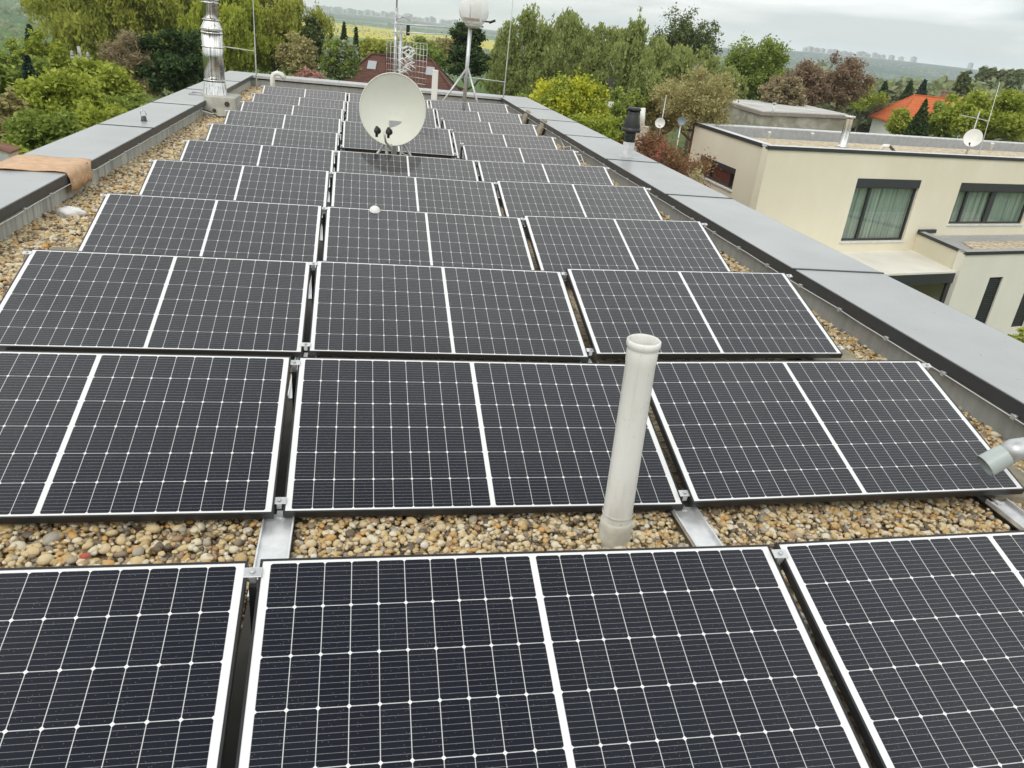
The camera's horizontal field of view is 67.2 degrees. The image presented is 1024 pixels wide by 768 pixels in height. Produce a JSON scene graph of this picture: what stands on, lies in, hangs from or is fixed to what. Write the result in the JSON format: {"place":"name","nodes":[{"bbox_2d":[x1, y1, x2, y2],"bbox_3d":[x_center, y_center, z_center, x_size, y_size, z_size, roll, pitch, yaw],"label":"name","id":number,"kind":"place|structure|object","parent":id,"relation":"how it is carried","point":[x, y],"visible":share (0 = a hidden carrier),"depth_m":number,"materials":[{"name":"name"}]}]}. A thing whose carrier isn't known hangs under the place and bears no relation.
{"place":"outdoors","nodes":[
{"label":"outdoors","id":0,"kind":"place"},
{"bbox_2d":[0,0,1023,156],"bbox_3d":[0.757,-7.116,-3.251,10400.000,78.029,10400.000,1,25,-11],"label":"terrain","id":1,"kind":"structure","parent":0,"point":[885,69],"depth_m":1893.26,"materials":[{"name":"green plant"}]},
{"bbox_2d":[0,86,31,144],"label":"brown bush","id":2,"kind":"object","parent":1,"relation":"on","point":[8,108],"visible":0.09,"depth_m":16.08,"materials":[{"name":"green plant"}]},
{"bbox_2d":[0,36,52,104],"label":"garden tree","id":3,"kind":"object","parent":1,"relation":"on","point":[10,67],"visible":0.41,"depth_m":26.59,"materials":[{"name":"green plant"}]},
{"bbox_2d":[1,105,85,150],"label":"garden tree","id":4,"kind":"object","parent":1,"relation":"on","point":[30,129],"visible":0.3,"depth_m":13.82,"materials":[{"name":"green plant"}]},
{"bbox_2d":[13,26,75,73],"bbox_3d":[-17.766,-9.898,30.219,2.276,7.616,2.311,1,25,-11],"label":"garden tree","id":5,"kind":"object","parent":1,"relation":"on","point":[57,53],"visible":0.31,"depth_m":28.57,"materials":[{"name":"green plant"}]},
{"bbox_2d":[7,63,127,118],"bbox_3d":[-11.250,-4.441,20.157,2.722,7.315,2.541,1,25,-11],"label":"garden tree","id":6,"kind":"object","parent":1,"relation":"on","point":[50,92],"visible":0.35,"depth_m":18.60,"materials":[{"name":"green plant"}]},
{"bbox_2d":[54,96,124,128],"bbox_3d":[-8.935,-2.772,17.434,1.730,6.992,1.896,1,25,-11],"label":"garden tree","id":7,"kind":"object","parent":1,"relation":"on","point":[87,117],"visible":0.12,"depth_m":15.97,"materials":[{"name":"green plant"}]},
{"bbox_2d":[16,0,186,60],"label":"willow tree","id":8,"kind":"object","parent":1,"relation":"on","point":[74,24],"visible":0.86,"depth_m":48.56,"materials":[{"name":"green plant"}]},
{"bbox_2d":[64,54,151,102],"bbox_3d":[-12.173,-6.224,23.804,2.545,7.349,2.364,17,27,23],"label":"garden tree","id":9,"kind":"object","parent":1,"relation":"on","point":[116,79],"visible":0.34,"depth_m":22.15,"materials":[{"name":"green plant"}]},
{"bbox_2d":[89,28,166,98],"bbox_3d":[-16.172,-11.085,32.991,3.005,7.784,3.004,-10,29,-31],"label":"bare shrub","id":10,"kind":"object","parent":1,"relation":"on","point":[124,51],"visible":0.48,"depth_m":31.30,"materials":[{"name":"brown plant"}]},
{"bbox_2d":[104,89,153,112],"bbox_3d":[-10.511,-4.796,21.815,2.432,6.729,2.397,1,25,-11],"label":"garden tree","id":11,"kind":"object","parent":1,"relation":"on","point":[131,101],"visible":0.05,"depth_m":20.47,"materials":[{"name":"green plant"}]},
{"bbox_2d":[130,20,204,96],"bbox_3d":[-14.476,-11.409,33.594,3.457,8.200,4.089,1,25,-11],"label":"yew tree","id":12,"kind":"object","parent":1,"relation":"on","point":[179,59],"visible":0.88,"depth_m":31.64,"materials":[{"name":"green plant"}]},
{"bbox_2d":[176,0,270,71],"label":"willow tree","id":13,"kind":"object","parent":1,"relation":"on","point":[236,21],"visible":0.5,"depth_m":47.57,"materials":[{"name":"green plant"}]},
{"bbox_2d":[232,0,338,75],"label":"willow tree","id":14,"kind":"object","parent":1,"relation":"on","point":[282,17],"visible":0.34,"depth_m":51.09,"materials":[{"name":"green plant"}]},
{"bbox_2d":[271,31,318,75],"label":"garden tree","id":15,"kind":"object","parent":1,"relation":"on","point":[296,55],"visible":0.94,"depth_m":45.87,"materials":[{"name":"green plant"}]},
{"bbox_2d":[298,13,325,71],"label":"pine tree","id":16,"kind":"object","parent":1,"relation":"on","point":[313,31],"visible":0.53,"depth_m":51.01,"materials":[{"name":"green plant"}]},
{"bbox_2d":[317,35,361,80],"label":"blossoming tree","id":17,"kind":"object","parent":1,"relation":"on","point":[339,61],"visible":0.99,"depth_m":44.67,"materials":[{"name":"green plant"}]},
{"bbox_2d":[358,35,397,58],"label":"broad tree","id":18,"kind":"object","parent":1,"relation":"on","point":[367,45],"visible":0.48,"depth_m":73.29,"materials":[{"name":"green plant"}]},
{"bbox_2d":[343,53,462,91],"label":"brown roof house","id":19,"kind":"structure","parent":1,"relation":"on","point":[372,65],"depth_m":58.44,"materials":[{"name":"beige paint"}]},
{"bbox_2d":[397,34,448,69],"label":"broad tree","id":20,"kind":"object","parent":1,"relation":"on","point":[434,54],"visible":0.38,"depth_m":75.75,"materials":[{"name":"green plant"}]},
{"bbox_2d":[437,18,493,91],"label":"pine tree","id":21,"kind":"object","parent":1,"relation":"on","point":[478,62],"visible":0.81,"depth_m":47.05,"materials":[{"name":"green plant"}]},
{"bbox_2d":[0,71,1023,767],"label":"flat roof building","id":22,"kind":"structure","parent":1,"relation":"on","point":[978,357],"depth_m":6.92,"materials":[{"name":"grey metal"}]},
{"bbox_2d":[0,155,92,192],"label":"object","id":23,"kind":"object","parent":22,"relation":"on","point":[76,169],"visible":0.98,"depth_m":7.78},
{"bbox_2d":[203,93,240,115],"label":"chimney block","id":24,"kind":"structure","parent":22,"relation":"on","point":[219,105],"depth_m":14.20,"materials":[{"name":"concrete"}]},
{"bbox_2d":[200,0,227,95],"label":"steel flue","id":25,"kind":"object","parent":24,"relation":"on","point":[213,60],"visible":1,"depth_m":14.01,"materials":[{"name":"silver metal"}]},
{"bbox_2d":[359,72,425,155],"bbox_3d":[-1.593,-3.529,10.475,1.000,1.331,1.255,1,25,-11],"label":"satellite dish","id":26,"kind":"object","parent":22,"relation":"on","point":[392,108],"visible":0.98,"depth_m":10.27,"materials":[{"name":"paint"}]},
{"bbox_2d":[385,0,447,84],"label":"antenna mast","id":27,"kind":"object","parent":22,"relation":"on","point":[400,47],"visible":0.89,"depth_m":13.79,"materials":[{"name":"metal"}]},
{"bbox_2d":[0,86,1023,641],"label":"gravel","id":28,"kind":"structure","parent":22,"relation":"on","point":[52,228],"depth_m":3.37,"materials":[{"name":"gravel"}]},
{"bbox_2d":[222,95,347,767],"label":"mounting rail","id":29,"kind":"object","parent":28,"relation":"on","point":[275,538],"visible":0.3,"depth_m":3.04,"materials":[{"name":"metal"}]},
{"bbox_2d":[77,193,321,270],"bbox_3d":[-2.468,-1.243,6.265,1.755,0.036,0.991,1,42,-11],"label":"solar panel","id":30,"kind":"object","parent":29,"relation":"on","point":[149,224],"visible":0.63,"depth_m":6.26,"materials":[{"name":"glass"}]},
{"bbox_2d":[138,159,329,220],"bbox_3d":[-2.750,-1.953,7.725,1.755,0.036,0.991,1,42,-11],"label":"solar panel","id":31,"kind":"object","parent":29,"relation":"on","point":[188,179],"visible":0.56,"depth_m":7.79,"materials":[{"name":"glass"}]},
{"bbox_2d":[262,85,346,100],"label":"solar panel","id":32,"kind":"object","parent":29,"relation":"on","point":[301,92],"visible":0.44,"depth_m":16.65,"materials":[{"name":"glass"}]},
{"bbox_2d":[346,101,436,127],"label":"solar panel","id":33,"kind":"object","parent":29,"relation":"on","point":[352,112],"visible":0.35,"depth_m":15.27,"materials":[{"name":"glass"}]},
{"bbox_2d":[342,121,454,157],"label":"solar panel","id":34,"kind":"object","parent":29,"relation":"on","point":[425,141],"visible":0.76,"depth_m":12.31,"materials":[{"name":"glass"}]},
{"bbox_2d":[322,206,534,269],"bbox_3d":[-0.715,-1.217,6.632,1.755,0.036,0.991,1,42,-11],"label":"solar panel","id":35,"kind":"object","parent":29,"relation":"on","point":[365,235],"visible":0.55,"depth_m":6.64,"materials":[{"name":"glass"}]},
{"bbox_2d":[308,260,588,361],"bbox_3d":[-0.432,-0.501,5.166,1.755,0.036,0.991,1,42,-11],"label":"solar panel","id":36,"kind":"object","parent":29,"relation":"on","point":[364,309],"visible":0.99,"depth_m":5.10,"materials":[{"name":"glass"}]},
{"bbox_2d":[283,357,683,517],"bbox_3d":[-0.148,0.220,3.699,1.755,0.036,0.991,1,42,-11],"label":"solar panel","id":37,"kind":"object","parent":29,"relation":"on","point":[382,437],"visible":0.84,"depth_m":3.61,"materials":[{"name":"glass"}]},
{"bbox_2d":[235,544,871,767],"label":"solar panel","id":38,"kind":"object","parent":29,"relation":"on","point":[690,657],"visible":0.96,"depth_m":2.30,"materials":[{"name":"glass"}]},
{"bbox_2d":[442,0,495,102],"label":"tripod antenna","id":39,"kind":"object","parent":28,"relation":"on","point":[476,14],"visible":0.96,"depth_m":17.92,"materials":[{"name":"metal"}]},
{"bbox_2d":[428,102,781,569],"bbox_3d":[-0.382,-2.494,9.619,0.124,0.337,18.269,1,25,-11],"label":"mounting rail","id":40,"kind":"object","parent":28,"relation":"on","point":[695,527],"visible":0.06,"depth_m":3.44,"materials":[{"name":"metal"}]},
{"bbox_2d":[336,150,478,180],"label":"solar panel","id":41,"kind":"object","parent":40,"relation":"on","point":[399,165],"visible":0.55,"depth_m":9.71,"materials":[{"name":"glass"}]},
{"bbox_2d":[331,171,501,215],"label":"solar panel","id":42,"kind":"object","parent":40,"relation":"on","point":[390,192],"visible":0.56,"depth_m":8.16,"materials":[{"name":"glass"}]},
{"bbox_2d":[429,100,508,119],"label":"solar panel","id":43,"kind":"object","parent":40,"relation":"on","point":[469,106],"visible":0.44,"depth_m":17.33,"materials":[{"name":"glass"}]},
{"bbox_2d":[436,109,522,128],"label":"solar panel","id":44,"kind":"object","parent":40,"relation":"on","point":[478,116],"visible":0.5,"depth_m":15.83,"materials":[{"name":"glass"}]},
{"bbox_2d":[442,119,537,144],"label":"solar panel","id":45,"kind":"object","parent":40,"relation":"on","point":[491,127],"visible":0.48,"depth_m":14.44,"materials":[{"name":"glass"}]},
{"bbox_2d":[452,131,557,159],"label":"solar panel","id":46,"kind":"object","parent":40,"relation":"on","point":[503,140],"visible":0.56,"depth_m":12.94,"materials":[{"name":"glass"}]},
{"bbox_2d":[462,145,580,177],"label":"solar panel","id":47,"kind":"object","parent":40,"relation":"on","point":[516,154],"visible":0.49,"depth_m":11.58,"materials":[{"name":"glass"}]},
{"bbox_2d":[477,161,613,200],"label":"solar panel","id":48,"kind":"object","parent":40,"relation":"on","point":[491,171],"visible":0.53,"depth_m":10.07,"materials":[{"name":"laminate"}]},
{"bbox_2d":[496,180,663,229],"bbox_3d":[0.757,-1.943,8.438,1.755,0.035,0.991,0,42,-11],"label":"solar panel","id":49,"kind":"object","parent":40,"relation":"on","point":[521,199],"visible":0.56,"depth_m":8.50,"materials":[{"name":"laminate"}]},
{"bbox_2d":[523,215,730,278],"bbox_3d":[1.039,-1.234,6.978,1.755,0.035,0.991,0,42,-11],"label":"solar panel","id":50,"kind":"object","parent":40,"relation":"on","point":[561,243],"visible":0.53,"depth_m":6.99,"materials":[{"name":"laminate"}]},
{"bbox_2d":[565,268,842,358],"bbox_3d":[1.329,-0.515,5.478,1.755,0.035,0.991,0,42,-11],"label":"solar panel","id":51,"kind":"object","parent":40,"relation":"on","point":[701,314],"visible":1,"depth_m":5.43,"materials":[{"name":"laminate"}]},
{"bbox_2d":[650,360,1023,506],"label":"solar panel","id":52,"kind":"object","parent":40,"relation":"on","point":[736,433],"visible":0.87,"depth_m":3.95,"materials":[{"name":"glass"}]},
{"bbox_2d":[773,530,1023,767],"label":"solar panel","id":53,"kind":"object","parent":40,"relation":"on","point":[919,639],"visible":0.91,"depth_m":2.56,"materials":[{"name":"glass"}]},
{"bbox_2d":[598,334,660,548],"bbox_3d":[0.471,0.263,3.131,0.161,0.960,0.140,1,25,-11],"label":"vent pipe","id":54,"kind":"object","parent":28,"relation":"on","point":[615,523],"visible":1,"depth_m":3.06,"materials":[{"name":"grey plastic"}]},
{"bbox_2d":[977,437,1023,475],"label":"elbow vent","id":55,"kind":"object","parent":28,"relation":"on","point":[995,460],"visible":1,"depth_m":3.56,"materials":[{"name":"grey plastic"}]},
{"bbox_2d":[617,107,640,158],"bbox_3d":[1.917,-4.062,12.437,0.308,0.770,0.308,1,25,-11],"label":"black roof vent","id":56,"kind":"object","parent":22,"relation":"on","point":[631,127],"visible":1,"depth_m":12.33,"materials":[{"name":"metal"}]},
{"bbox_2d":[504,103,1023,424],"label":"lightning conductor","id":57,"kind":"object","parent":22,"relation":"attached to","point":[1011,415],"visible":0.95,"depth_m":6.17,"materials":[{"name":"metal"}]},
{"bbox_2d":[987,465,1023,506],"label":"concrete slab","id":58,"kind":"object","parent":22,"relation":"on","point":[1018,474],"depth_m":3.94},
{"bbox_2d":[799,358,1023,529],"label":"mounting rail","id":59,"kind":"object","parent":58,"relation":"on","point":[1010,512],"visible":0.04,"depth_m":3.82,"materials":[{"name":"metal"}]},
{"bbox_2d":[0,0,1023,99],"bbox_3d":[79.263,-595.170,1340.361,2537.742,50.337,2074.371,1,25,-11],"label":"field hedgerows","id":60,"kind":"object","parent":1,"relation":"on","point":[10,26],"visible":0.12,"depth_m":703.41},
{"bbox_2d":[485,2,570,98],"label":"birch tree","id":61,"kind":"object","parent":1,"relation":"on","point":[535,50],"visible":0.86,"depth_m":50.61,"materials":[{"name":"green plant"}]},
{"bbox_2d":[543,6,595,79],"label":"birch tree","id":62,"kind":"object","parent":1,"relation":"on","point":[568,27],"visible":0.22,"depth_m":53.34,"materials":[{"name":"green plant"}]},
{"bbox_2d":[529,67,615,118],"bbox_3d":[1.588,-6.564,26.669,3.016,8.245,3.209,1,25,-11],"label":"yellow shrub","id":63,"kind":"object","parent":1,"relation":"on","point":[582,95],"visible":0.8,"depth_m":24.66,"materials":[{"name":"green plant"}]},
{"bbox_2d":[562,21,625,96],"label":"birch tree","id":64,"kind":"object","parent":1,"relation":"on","point":[591,60],"visible":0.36,"depth_m":52.11,"materials":[{"name":"green plant"}]},
{"bbox_2d":[568,110,622,141],"bbox_3d":[2.140,-4.733,24.038,1.818,7.213,2.045,1,25,-11],"label":"green shrub","id":65,"kind":"object","parent":1,"relation":"on","point":[603,125],"visible":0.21,"depth_m":22.38,"materials":[{"name":"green plant"}]},
{"bbox_2d":[601,99,626,142],"bbox_3d":[3.646,-7.045,29.421,2.165,7.237,2.071,1,25,-11],"label":"green shrub","id":66,"kind":"object","parent":1,"relation":"on","point":[617,109],"visible":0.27,"depth_m":27.89,"materials":[{"name":"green plant"}]},
{"bbox_2d":[593,6,666,116],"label":"birch tree","id":67,"kind":"object","parent":1,"relation":"on","point":[629,46],"visible":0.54,"depth_m":48.07,"materials":[{"name":"green plant"}]},
{"bbox_2d":[608,86,654,118],"bbox_3d":[4.542,-8.762,33.040,2.256,7.525,2.165,1,25,-11],"label":"green shrub","id":68,"kind":"object","parent":1,"relation":"on","point":[631,98],"visible":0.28,"depth_m":31.48,"materials":[{"name":"green plant"}]},
{"bbox_2d":[618,108,669,161],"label":"red house","id":69,"kind":"structure","parent":1,"relation":"on","point":[642,119],"depth_m":26.73,"materials":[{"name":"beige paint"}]},
{"bbox_2d":[640,75,692,150],"bbox_3d":[6.180,-9.114,33.533,2.468,8.071,2.334,20,28,28],"label":"apple tree","id":70,"kind":"object","parent":1,"relation":"on","point":[651,118],"visible":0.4,"depth_m":32.14,"materials":[{"name":"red plant"}]},
{"bbox_2d":[627,42,706,143],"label":"birch tree","id":71,"kind":"object","parent":1,"relation":"on","point":[659,66],"visible":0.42,"depth_m":44.79,"materials":[{"name":"green plant"}]},
{"bbox_2d":[618,120,720,187],"bbox_3d":[4.464,-4.958,25.277,4.065,7.044,3.484,10,25,8],"label":"vine hedge","id":72,"kind":"object","parent":1,"relation":"on","point":[676,162],"visible":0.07,"depth_m":23.82,"materials":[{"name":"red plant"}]},
{"bbox_2d":[649,2,714,134],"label":"larch tree","id":73,"kind":"object","parent":1,"relation":"on","point":[684,33],"visible":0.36,"depth_m":60.02,"materials":[{"name":"green plant"}]},
{"bbox_2d":[646,59,743,171],"bbox_3d":[7.015,-8.499,31.421,3.327,8.865,3.455,-7,28,-27],"label":"apple tree","id":74,"kind":"object","parent":1,"relation":"on","point":[698,101],"visible":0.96,"depth_m":29.78,"materials":[{"name":"plant"}]},
{"bbox_2d":[683,20,723,157],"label":"larch tree","id":75,"kind":"object","parent":1,"relation":"on","point":[709,33],"visible":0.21,"depth_m":61.92,"materials":[{"name":"green plant"}]},
{"bbox_2d":[688,43,748,137],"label":"birch tree","id":76,"kind":"object","parent":1,"relation":"on","point":[711,62],"visible":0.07,"depth_m":45.99,"materials":[{"name":"green plant"}]},
{"bbox_2d":[719,33,792,100],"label":"broad tree","id":77,"kind":"object","parent":1,"relation":"on","point":[764,62],"visible":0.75,"depth_m":53.85,"materials":[{"name":"green plant"}]},
{"bbox_2d":[756,73,808,105],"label":"brown bush","id":78,"kind":"object","parent":1,"relation":"on","point":[783,90],"visible":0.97,"depth_m":43.90,"materials":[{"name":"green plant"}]},
{"bbox_2d":[722,99,847,130],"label":"grey flat building","id":79,"kind":"structure","parent":1,"relation":"on","point":[754,113],"depth_m":39.86,"materials":[{"name":"concrete"}]},
{"bbox_2d":[782,58,836,107],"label":"purple tree","id":80,"kind":"object","parent":1,"relation":"on","point":[810,74],"visible":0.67,"depth_m":48.41,"materials":[{"name":"red plant"}]},
{"bbox_2d":[817,49,878,111],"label":"purple tree","id":81,"kind":"object","parent":1,"relation":"on","point":[846,78],"visible":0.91,"depth_m":49.47,"materials":[{"name":"red plant"}]},
{"bbox_2d":[686,122,1023,336],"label":"neighbour house","id":82,"kind":"structure","parent":1,"relation":"on","point":[940,219],"depth_m":27.44,"materials":[{"name":"beige paint"}]},
{"bbox_2d":[697,156,735,191],"bbox_3d":[7.505,-7.652,27.907,0.355,0.770,3.130,1,25,-11],"label":"window","id":83,"kind":"structure","parent":82,"relation":"in","point":[726,175],"depth_m":27.76,"materials":[{"name":"glass"}]},
{"bbox_2d":[839,178,921,242],"bbox_3d":[13.037,-6.177,27.406,3.180,2.240,0.356,-5,27,-23],"label":"window","id":84,"kind":"structure","parent":82,"relation":"in","point":[877,211],"depth_m":27.50,"materials":[{"name":"glass"}]},
{"bbox_2d":[947,183,1023,225],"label":"window","id":85,"kind":"structure","parent":82,"relation":"in","point":[976,204],"depth_m":29.60,"materials":[{"name":"glass"}]},
{"bbox_2d":[975,277,1001,323],"bbox_3d":[16.893,-2.880,27.532,0.727,2.010,0.090,-5,27,-23],"label":"slit window","id":86,"kind":"structure","parent":82,"relation":"in","point":[987,300],"depth_m":27.48,"materials":[{"name":"glass"}]},
{"bbox_2d":[843,84,889,131],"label":"round tree","id":87,"kind":"object","parent":1,"relation":"on","point":[869,101],"visible":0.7,"depth_m":95.73,"materials":[{"name":"green plant"}]},
{"bbox_2d":[754,60,1023,142],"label":"distant woodland","id":88,"kind":"object","parent":1,"relation":"on","point":[896,87],"visible":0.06,"depth_m":103.04,"materials":[{"name":"plant"}]},
{"bbox_2d":[883,106,912,134],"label":"broad tree","id":89,"kind":"object","parent":1,"relation":"on","point":[899,122],"visible":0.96,"depth_m":44.15,"materials":[{"name":"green plant"}]},
{"bbox_2d":[868,91,961,138],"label":"orange roof house","id":90,"kind":"structure","parent":1,"relation":"on","point":[913,103],"depth_m":94.13,"materials":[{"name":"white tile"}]},
{"bbox_2d":[901,98,929,136],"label":"spruce tree","id":91,"kind":"object","parent":1,"relation":"on","point":[918,125],"visible":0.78,"depth_m":40.46,"materials":[{"name":"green plant"}]},
{"bbox_2d":[927,98,957,137],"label":"broad tree","id":92,"kind":"object","parent":1,"relation":"on","point":[934,129],"visible":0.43,"depth_m":45.78,"materials":[{"name":"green plant"}]},
{"bbox_2d":[951,70,975,98],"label":"spruce tree","id":93,"kind":"object","parent":1,"relation":"on","point":[963,84],"visible":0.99,"depth_m":93.51,"materials":[{"name":"green plant"}]},
{"bbox_2d":[929,84,1023,141],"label":"broad tree","id":94,"kind":"object","parent":1,"relation":"on","point":[1006,121],"visible":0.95,"depth_m":40.04,"materials":[{"name":"green plant"}]},
{"bbox_2d":[300,0,1023,70],"label":"sky","id":95,"kind":"structure","parent":0,"point":[953,33],"materials":[{"name":"white"}]},
{"bbox_2d":[836,115,855,147],"bbox_3d":[12.856,-9.718,29.628,0.480,1.160,0.480,1,25,-11],"label":"roof flue","id":96,"kind":"object","parent":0,"point":[846,131],"visible":0.99,"depth_m":29.52,"materials":[{"name":"silver metal"}]},
{"bbox_2d":[963,129,982,153],"bbox_3d":[18.341,-9.628,30.804,1.000,1.103,0.536,1,25,-11],"label":"roof dish","id":97,"kind":"object","parent":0,"point":[972,137],"visible":0.95,"depth_m":30.76,"materials":[{"name":"white plastic"}]},
{"bbox_3d":[-3.799,-2.544,8.934,0.124,0.337,18.269,1,25,-11],"label":"rail","id":98,"kind":"object","parent":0,"visible":0},
{"bbox_2d":[0,561,248,767],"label":"solar panel","id":99,"kind":"object","parent":98,"relation":"on","point":[120,666],"visible":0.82,"depth_m":2.12,"materials":[{"name":"glass"}]},
{"bbox_2d":[0,350,290,523],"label":"solar panel","id":100,"kind":"object","parent":98,"relation":"on","point":[102,437],"visible":0.95,"depth_m":3.33,"materials":[{"name":"glass"}]},
{"bbox_2d":[0,249,310,356],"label":"solar panel","id":101,"kind":"object","parent":98,"relation":"on","point":[74,301],"visible":0.97,"depth_m":4.75,"materials":[{"name":"glass"}]},
{"bbox_2d":[179,139,334,189],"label":"solar panel","id":102,"kind":"object","parent":98,"relation":"on","point":[253,154],"visible":0.56,"depth_m":9.35,"materials":[{"name":"glass"}]},
{"bbox_2d":[205,123,337,165],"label":"solar panel","id":103,"kind":"object","parent":98,"relation":"on","point":[269,136],"visible":0.55,"depth_m":10.85,"materials":[{"name":"glass"}]},
{"bbox_2d":[224,110,340,147],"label":"solar panel","id":104,"kind":"object","parent":98,"relation":"on","point":[275,120],"visible":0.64,"depth_m":12.22,"materials":[{"name":"glass"}]},
{"bbox_2d":[240,101,342,133],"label":"solar panel","id":105,"kind":"object","parent":98,"relation":"on","point":[263,107],"visible":0.46,"depth_m":13.76,"materials":[{"name":"glass"}]},
{"bbox_2d":[251,93,344,120],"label":"solar panel","id":106,"kind":"object","parent":98,"relation":"on","point":[300,101],"visible":0.44,"depth_m":15.16,"materials":[{"name":"glass"}]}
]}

